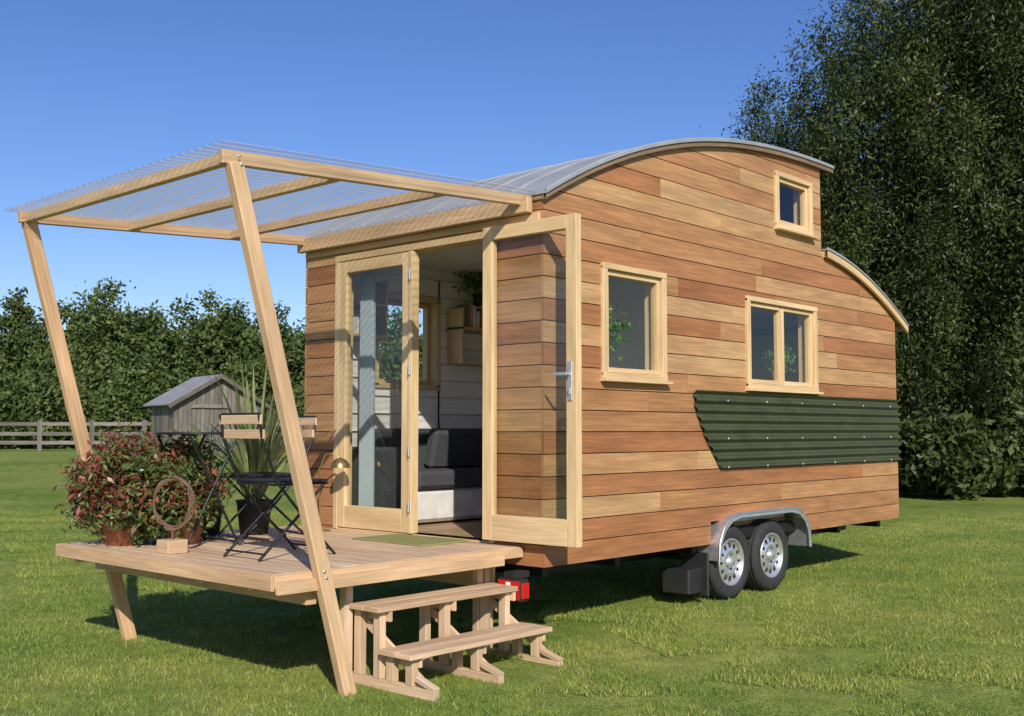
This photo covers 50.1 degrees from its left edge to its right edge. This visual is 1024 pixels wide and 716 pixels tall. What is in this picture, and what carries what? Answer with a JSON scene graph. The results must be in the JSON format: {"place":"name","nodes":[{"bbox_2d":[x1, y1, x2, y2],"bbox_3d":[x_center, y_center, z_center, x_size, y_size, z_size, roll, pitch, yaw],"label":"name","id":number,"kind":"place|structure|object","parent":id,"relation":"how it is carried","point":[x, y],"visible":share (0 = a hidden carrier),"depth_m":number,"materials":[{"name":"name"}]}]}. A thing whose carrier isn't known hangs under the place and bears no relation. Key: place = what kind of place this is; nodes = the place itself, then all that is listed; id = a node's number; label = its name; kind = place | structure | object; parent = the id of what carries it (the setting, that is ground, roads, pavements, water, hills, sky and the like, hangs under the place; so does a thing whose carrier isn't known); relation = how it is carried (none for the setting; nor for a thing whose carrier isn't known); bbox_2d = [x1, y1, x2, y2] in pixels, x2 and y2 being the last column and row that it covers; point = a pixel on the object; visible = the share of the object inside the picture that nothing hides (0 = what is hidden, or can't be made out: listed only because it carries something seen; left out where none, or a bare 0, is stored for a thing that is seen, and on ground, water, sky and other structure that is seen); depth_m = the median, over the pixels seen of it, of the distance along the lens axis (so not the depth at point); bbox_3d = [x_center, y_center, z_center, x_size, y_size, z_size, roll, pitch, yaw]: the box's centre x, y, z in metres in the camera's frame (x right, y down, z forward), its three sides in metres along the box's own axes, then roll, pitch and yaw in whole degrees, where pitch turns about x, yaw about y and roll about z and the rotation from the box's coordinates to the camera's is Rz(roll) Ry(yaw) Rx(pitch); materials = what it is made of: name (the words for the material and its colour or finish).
{"place":"outdoors","nodes":[
{"label":"outdoors","id":0,"kind":"place"},
{"bbox_2d":[0,0,985,357],"label":"sky","id":1,"kind":"structure","parent":0,"point":[91,90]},
{"bbox_2d":[0,444,1023,715],"bbox_3d":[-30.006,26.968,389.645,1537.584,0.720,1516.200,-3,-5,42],"label":"ground","id":2,"kind":"structure","parent":0,"point":[30,478],"depth_m":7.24,"materials":[{"name":"green plant"}]},
{"bbox_2d":[0,420,303,450],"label":"wooden fence","id":3,"kind":"object","parent":2,"relation":"on","point":[39,433],"visible":0.29,"depth_m":39.89,"materials":[{"name":"grey wood"}]},
{"bbox_2d":[143,374,270,454],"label":"wooden shed","id":4,"kind":"structure","parent":2,"relation":"on","point":[198,398],"depth_m":33.66,"materials":[{"name":"grey wood"}]},
{"bbox_2d":[0,276,422,448],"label":"distant trees","id":5,"kind":"object","parent":2,"relation":"on","point":[135,370],"visible":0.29,"depth_m":48.78,"materials":[{"name":"green plant"}]},
{"bbox_2d":[3,140,539,695],"bbox_3d":[-1.571,0.413,7.154,2.580,3.064,2.452,-3,-5,42],"label":"pergola","id":6,"kind":"object","parent":2,"relation":"on","point":[249,234],"visible":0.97,"depth_m":6.92,"materials":[{"name":"wood"}]},
{"bbox_2d":[55,525,522,647],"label":"wooden deck","id":7,"kind":"structure","parent":2,"relation":"on","point":[281,570],"depth_m":6.69,"materials":[{"name":"beige wood"}]},
{"bbox_2d":[53,419,198,545],"bbox_3d":[-2.590,0.881,7.359,1.004,0.957,0.876,-3,-5,42],"label":"potted photinia shrub","id":8,"kind":"object","parent":7,"relation":"on","point":[103,494],"visible":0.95,"depth_m":7.16,"materials":[{"name":"green plant"}]},
{"bbox_2d":[153,475,194,554],"bbox_3d":[-2.113,0.974,6.837,0.217,0.481,0.176,-3,-5,42],"label":"wicker wreath","id":9,"kind":"object","parent":7,"relation":"on","point":[171,545],"visible":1,"depth_m":6.82,"materials":[{"name":"brown wicker"}]},
{"bbox_2d":[132,423,243,544],"bbox_3d":[-2.247,0.875,7.442,0.794,0.858,0.712,2,-4,-23],"label":"potted photinia shrub","id":10,"kind":"object","parent":7,"relation":"on","point":[200,485],"visible":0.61,"depth_m":7.32,"materials":[{"name":"green plant"}]},
{"bbox_2d":[152,432,238,544],"bbox_3d":[-2.117,0.876,7.357,0.550,0.755,0.550,-3,-5,42],"label":"bistro table","id":11,"kind":"object","parent":7,"relation":"on","point":[190,434],"visible":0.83,"depth_m":7.21,"materials":[{"name":"black metal"}]},
{"bbox_2d":[151,415,247,535],"bbox_3d":[-2.224,0.837,7.955,0.796,0.905,0.963,0,-4,-1],"label":"shrub","id":12,"kind":"object","parent":7,"relation":"on","point":[214,530],"visible":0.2,"depth_m":7.95,"materials":[{"name":"green plant"}]},
{"bbox_2d":[131,356,334,534],"bbox_3d":[-1.858,0.614,8.086,1.275,1.367,1.575,-1,-4,19],"label":"potted flax plant","id":13,"kind":"object","parent":7,"relation":"on","point":[252,451],"visible":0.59,"depth_m":8.00,"materials":[{"name":"green plant"}]},
{"bbox_2d":[214,416,317,544],"bbox_3d":[-1.721,0.837,7.657,0.585,0.868,0.430,3,-5,-39],"label":"folding chair","id":14,"kind":"object","parent":7,"relation":"on","point":[308,421],"visible":0.68,"depth_m":7.65,"materials":[{"name":"black metal"}]},
{"bbox_2d":[219,412,335,561],"bbox_3d":[-1.433,0.773,6.703,0.430,0.868,0.585,-3,-5,42],"label":"folding chair","id":15,"kind":"object","parent":7,"relation":"on","point":[241,419],"visible":0.91,"depth_m":6.58,"materials":[{"name":"black metal"}]},
{"bbox_2d":[318,452,349,531],"bbox_3d":[-1.382,1.016,8.321,0.304,0.596,0.158,0,-4,6],"label":"floor lamp","id":16,"kind":"object","parent":7,"relation":"on","point":[339,462],"visible":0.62,"depth_m":8.29,"materials":[{"name":"gold metal"}]},
{"bbox_2d":[351,534,468,546],"bbox_3d":[-0.710,1.260,7.591,0.730,0.012,0.440,-3,-5,42],"label":"doormat","id":17,"kind":"object","parent":7,"relation":"on","point":[412,540],"visible":1,"depth_m":7.55,"materials":[{"name":"green fabric"}]},
{"bbox_2d":[340,569,562,701],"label":"wooden steps","id":18,"kind":"structure","parent":2,"relation":"on","point":[389,656],"depth_m":6.38,"materials":[{"name":"beige wood"}]},
{"bbox_2d":[495,520,879,580],"bbox_3d":[1.129,1.526,10.003,2.460,0.420,5.500,-3,-5,42],"label":"trailer chassis","id":19,"kind":"object","parent":2,"relation":"on","point":[748,530],"visible":0.17,"depth_m":8.63,"materials":[{"name":"black metal"}]},
{"bbox_2d":[498,569,528,601],"bbox_3d":[0.036,1.473,7.095,0.220,0.180,0.166,-3,-5,42],"label":"tail light","id":20,"kind":"object","parent":19,"relation":"attached to","point":[515,578],"visible":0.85,"depth_m":7.03,"materials":[{"name":"plastic"}]},
{"bbox_2d":[354,516,784,540],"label":"floor","id":21,"kind":"structure","parent":19,"relation":"on","point":[467,528],"depth_m":8.52,"materials":[{"name":"brown wood"}]},
{"bbox_2d":[352,428,481,522],"bbox_3d":[-0.461,0.982,9.444,0.710,0.752,1.920,-3,-5,42],"label":"sofa","id":22,"kind":"object","parent":21,"relation":"on","point":[449,473],"visible":0.42,"depth_m":9.00,"materials":[{"name":"grey fabric"}]},
{"bbox_2d":[352,244,798,521],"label":"interior walls","id":23,"kind":"structure","parent":21,"relation":"on","point":[439,279],"depth_m":9.86,"materials":[{"name":"white paint"}]},
{"bbox_2d":[358,271,375,506],"bbox_3d":[-1.151,0.297,8.695,0.160,1.980,0.039,-3,-5,42],"label":"curtain","id":24,"kind":"object","parent":23,"relation":"hanging from","point":[367,383],"visible":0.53,"depth_m":8.68,"materials":[{"name":"fabric"}]},
{"bbox_2d":[375,293,440,389],"bbox_3d":[-0.965,-0.135,9.630,0.173,0.815,0.779,-3,-5,42],"label":"window frame","id":25,"kind":"object","parent":23,"relation":"attached to","point":[431,375],"visible":0.47,"depth_m":9.84,"materials":[{"name":"brown wood"}]},
{"bbox_2d":[353,281,482,365],"bbox_3d":[-0.632,-0.281,9.732,0.195,0.650,2.050,-3,-5,42],"label":"wall shelf","id":26,"kind":"object","parent":23,"relation":"attached to","point":[462,318],"depth_m":9.82,"materials":[{"name":"brown wood"}]},
{"bbox_2d":[453,270,482,305],"bbox_3d":[-0.316,-0.705,10.069,0.511,0.456,0.553,1,-4,-10],"label":"potted trailing plant","id":27,"kind":"object","parent":26,"relation":"on","point":[477,295],"visible":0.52,"depth_m":10.04,"materials":[{"name":"green plant"}]},
{"bbox_2d":[609,302,635,360],"bbox_3d":[0.617,-0.178,8.000,0.540,0.504,0.527,-3,-5,42],"label":"potted herb","id":28,"kind":"object","parent":23,"relation":"on","point":[614,328],"visible":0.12,"depth_m":7.96,"materials":[{"name":"green plant"}]},
{"bbox_2d":[598,262,672,384],"bbox_3d":[0.854,-0.234,7.974,0.210,0.837,0.815,-3,-5,42],"label":"kitchen window frame","id":29,"kind":"object","parent":23,"relation":"attached to","point":[655,302],"visible":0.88,"depth_m":8.11,"materials":[{"name":"beige wood"}]},
{"bbox_2d":[757,344,798,380],"bbox_3d":[2.428,0.046,9.919,0.386,0.351,0.411,0,-4,5],"label":"potted herb","id":30,"kind":"object","parent":23,"relation":"on","point":[771,359],"visible":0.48,"depth_m":9.92,"materials":[{"name":"green plant"}]},
{"bbox_2d":[309,185,893,544],"bbox_3d":[1.136,-0.111,10.119,2.520,3.312,5.516,-3,-5,42],"label":"wall membrane","id":31,"kind":"object","parent":19,"relation":"on","point":[786,206],"depth_m":8.69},
{"bbox_2d":[304,259,894,460],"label":"cladding","id":32,"kind":"structure","parent":31,"relation":"attached to","point":[306,341],"depth_m":8.92,"materials":[{"name":"brown wood"}]},
{"bbox_2d":[305,200,542,566],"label":"front cladding","id":33,"kind":"structure","parent":32,"relation":"attached to","point":[517,334],"depth_m":7.39,"materials":[{"name":"brown wood"}]},
{"bbox_2d":[333,232,493,543],"bbox_3d":[-0.713,0.242,8.101,1.730,2.170,0.152,-3,-5,42],"label":"door frame","id":34,"kind":"object","parent":33,"relation":"attached to","point":[450,243],"visible":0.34,"depth_m":8.55,"materials":[{"name":"beige wood"}]},
{"bbox_2d":[337,252,408,532],"bbox_3d":[-1.040,0.263,8.339,0.825,2.070,0.055,-3,-5,42],"label":"door frame","id":35,"kind":"object","parent":34,"relation":"attached to","point":[374,518],"visible":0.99,"depth_m":8.42,"materials":[{"name":"beige wood"}]},
{"bbox_2d":[407,269,410,511],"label":"door hinges","id":36,"kind":"object","parent":35,"relation":"attached to","point":[409,373],"depth_m":7.99,"materials":[{"name":"silver metal"}]},
{"bbox_2d":[407,251,418,533],"bbox_3d":[-0.725,0.243,8.042,0.037,2.070,0.075,-3,-5,42],"label":"post","id":37,"kind":"object","parent":35,"relation":"attached to","point":[413,387],"depth_m":8.02,"materials":[{"name":"beige wood"}]},
{"bbox_2d":[482,213,581,547],"bbox_3d":[0.121,0.149,7.194,0.811,2.115,0.070,-3,-5,42],"label":"door right frame","id":38,"kind":"object","parent":34,"relation":"attached to","point":[567,532],"visible":0.99,"depth_m":7.10,"materials":[{"name":"beige wood"}]},
{"bbox_2d":[552,361,571,400],"bbox_3d":[0.316,0.146,6.949,0.127,0.250,0.056,-3,-5,42],"label":"door handle","id":39,"kind":"object","parent":38,"relation":"attached to","point":[569,373],"visible":1,"depth_m":6.93,"materials":[{"name":"silver metal"}]},
{"bbox_2d":[541,147,898,567],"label":"side cladding","id":40,"kind":"structure","parent":31,"relation":"attached to","point":[705,207],"depth_m":8.47,"materials":[{"name":"brown wood"}]},
{"bbox_2d":[532,141,832,200],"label":"roof fascia","id":41,"kind":"structure","parent":40,"relation":"attached to","point":[826,170],"depth_m":8.54,"materials":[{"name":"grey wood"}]},
{"bbox_2d":[302,137,834,236],"bbox_3d":[0.651,-1.393,9.671,2.670,0.935,4.180,-3,-5,42],"label":"roof sheet","id":42,"kind":"object","parent":41,"relation":"on","point":[544,179],"visible":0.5,"depth_m":8.23,"materials":[{"name":"metal"}]},
{"bbox_2d":[693,390,901,467],"bbox_3d":[2.692,0.644,9.843,0.034,0.610,3.815,-3,-5,42],"label":"corrugated panel","id":43,"kind":"object","parent":40,"relation":"attached to","point":[747,423],"visible":1,"depth_m":9.62,"materials":[{"name":"green metal"}]},
{"bbox_2d":[728,400,891,467],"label":"panel screws","id":44,"kind":"object","parent":43,"relation":"attached to","point":[803,437],"visible":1,"depth_m":9.68,"materials":[{"name":"metal"}]},
{"bbox_2d":[821,250,907,332],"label":"roof fascia","id":45,"kind":"structure","parent":40,"relation":"attached to","point":[860,276],"depth_m":10.82,"materials":[{"name":"brown wood"}]},
{"bbox_2d":[821,247,908,326],"bbox_3d":[2.550,-0.618,11.707,2.690,0.612,1.811,-3,-5,42],"label":"roof sheet","id":46,"kind":"object","parent":45,"relation":"on","point":[864,274],"visible":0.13,"depth_m":10.82,"materials":[{"name":"metal"}]},
{"bbox_2d":[743,295,823,394],"bbox_3d":[2.326,-0.092,9.582,0.210,0.797,1.275,-3,-5,42],"label":"double window frame","id":47,"kind":"object","parent":31,"relation":"attached to","point":[808,383],"visible":0.88,"depth_m":9.58,"materials":[{"name":"beige wood"}]},
{"bbox_2d":[773,170,818,239],"bbox_3d":[2.486,-1.360,9.842,0.210,0.522,0.710,-3,-5,42],"label":"loft window frame","id":48,"kind":"object","parent":31,"relation":"attached to","point":[802,226],"visible":0.77,"depth_m":9.93,"materials":[{"name":"beige wood"}]},
{"bbox_2d":[662,552,708,596],"bbox_3d":[1.357,1.691,8.563,0.300,0.340,0.220,-3,-5,42],"label":"storage box","id":49,"kind":"object","parent":19,"relation":"attached to","point":[690,576],"visible":1,"depth_m":8.53,"materials":[{"name":"plastic"}]},
{"bbox_2d":[696,508,809,561],"bbox_3d":[2.021,1.446,9.146,0.258,0.354,1.501,-3,-5,42],"label":"fender","id":50,"kind":"object","parent":19,"relation":"attached to","point":[800,536],"visible":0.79,"depth_m":9.02,"materials":[{"name":"metal"}]},
{"bbox_2d":[718,507,811,560],"bbox_3d":[2.113,1.434,9.062,0.021,0.362,1.522,-3,-5,42],"label":"fender lip","id":51,"kind":"object","parent":50,"relation":"attached to","point":[743,513],"visible":1,"depth_m":8.91,"materials":[{"name":"silver metal"}]},
{"bbox_2d":[709,524,749,599],"bbox_3d":[1.702,1.639,8.841,0.189,0.598,0.598,-3,-5,42],"label":"wheel","id":52,"kind":"object","parent":2,"relation":"on","point":[728,575],"visible":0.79,"depth_m":8.79,"materials":[{"name":"rubber"}]},
{"bbox_2d":[746,519,787,590],"bbox_3d":[2.140,1.671,9.320,0.189,0.598,0.598,-3,-5,42],"label":"wheel","id":53,"kind":"object","parent":2,"relation":"on","point":[767,546],"visible":0.92,"depth_m":9.23,"materials":[{"name":"rubber"}]},
{"bbox_2d":[699,32,907,415],"bbox_3d":[6.801,-2.381,27.203,6.250,12.305,6.197,-3,-5,42],"label":"broadleaf tree","id":54,"kind":"object","parent":2,"relation":"on","point":[778,140],"visible":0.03,"depth_m":26.87,"materials":[{"name":"green plant"}]},
{"bbox_2d":[764,0,1023,490],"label":"broadleaf tree","id":55,"kind":"object","parent":2,"relation":"on","point":[919,366],"visible":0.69,"depth_m":23.97,"materials":[{"name":"green plant"}]},
{"bbox_2d":[844,0,1023,431],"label":"broadleaf tree","id":56,"kind":"object","parent":2,"relation":"on","point":[1014,53],"visible":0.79,"depth_m":22.80,"materials":[{"name":"green plant"}]},
{"bbox_2d":[864,216,1023,500],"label":"undergrowth shrubs","id":57,"kind":"object","parent":2,"relation":"on","point":[962,456],"visible":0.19,"depth_m":21.62,"materials":[{"name":"green plant"}]},
{"bbox_2d":[880,0,1023,413],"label":"broadleaf tree","id":58,"kind":"object","parent":2,"relation":"on","point":[978,199],"depth_m":27.94,"materials":[{"name":"green plant"}]}
]}

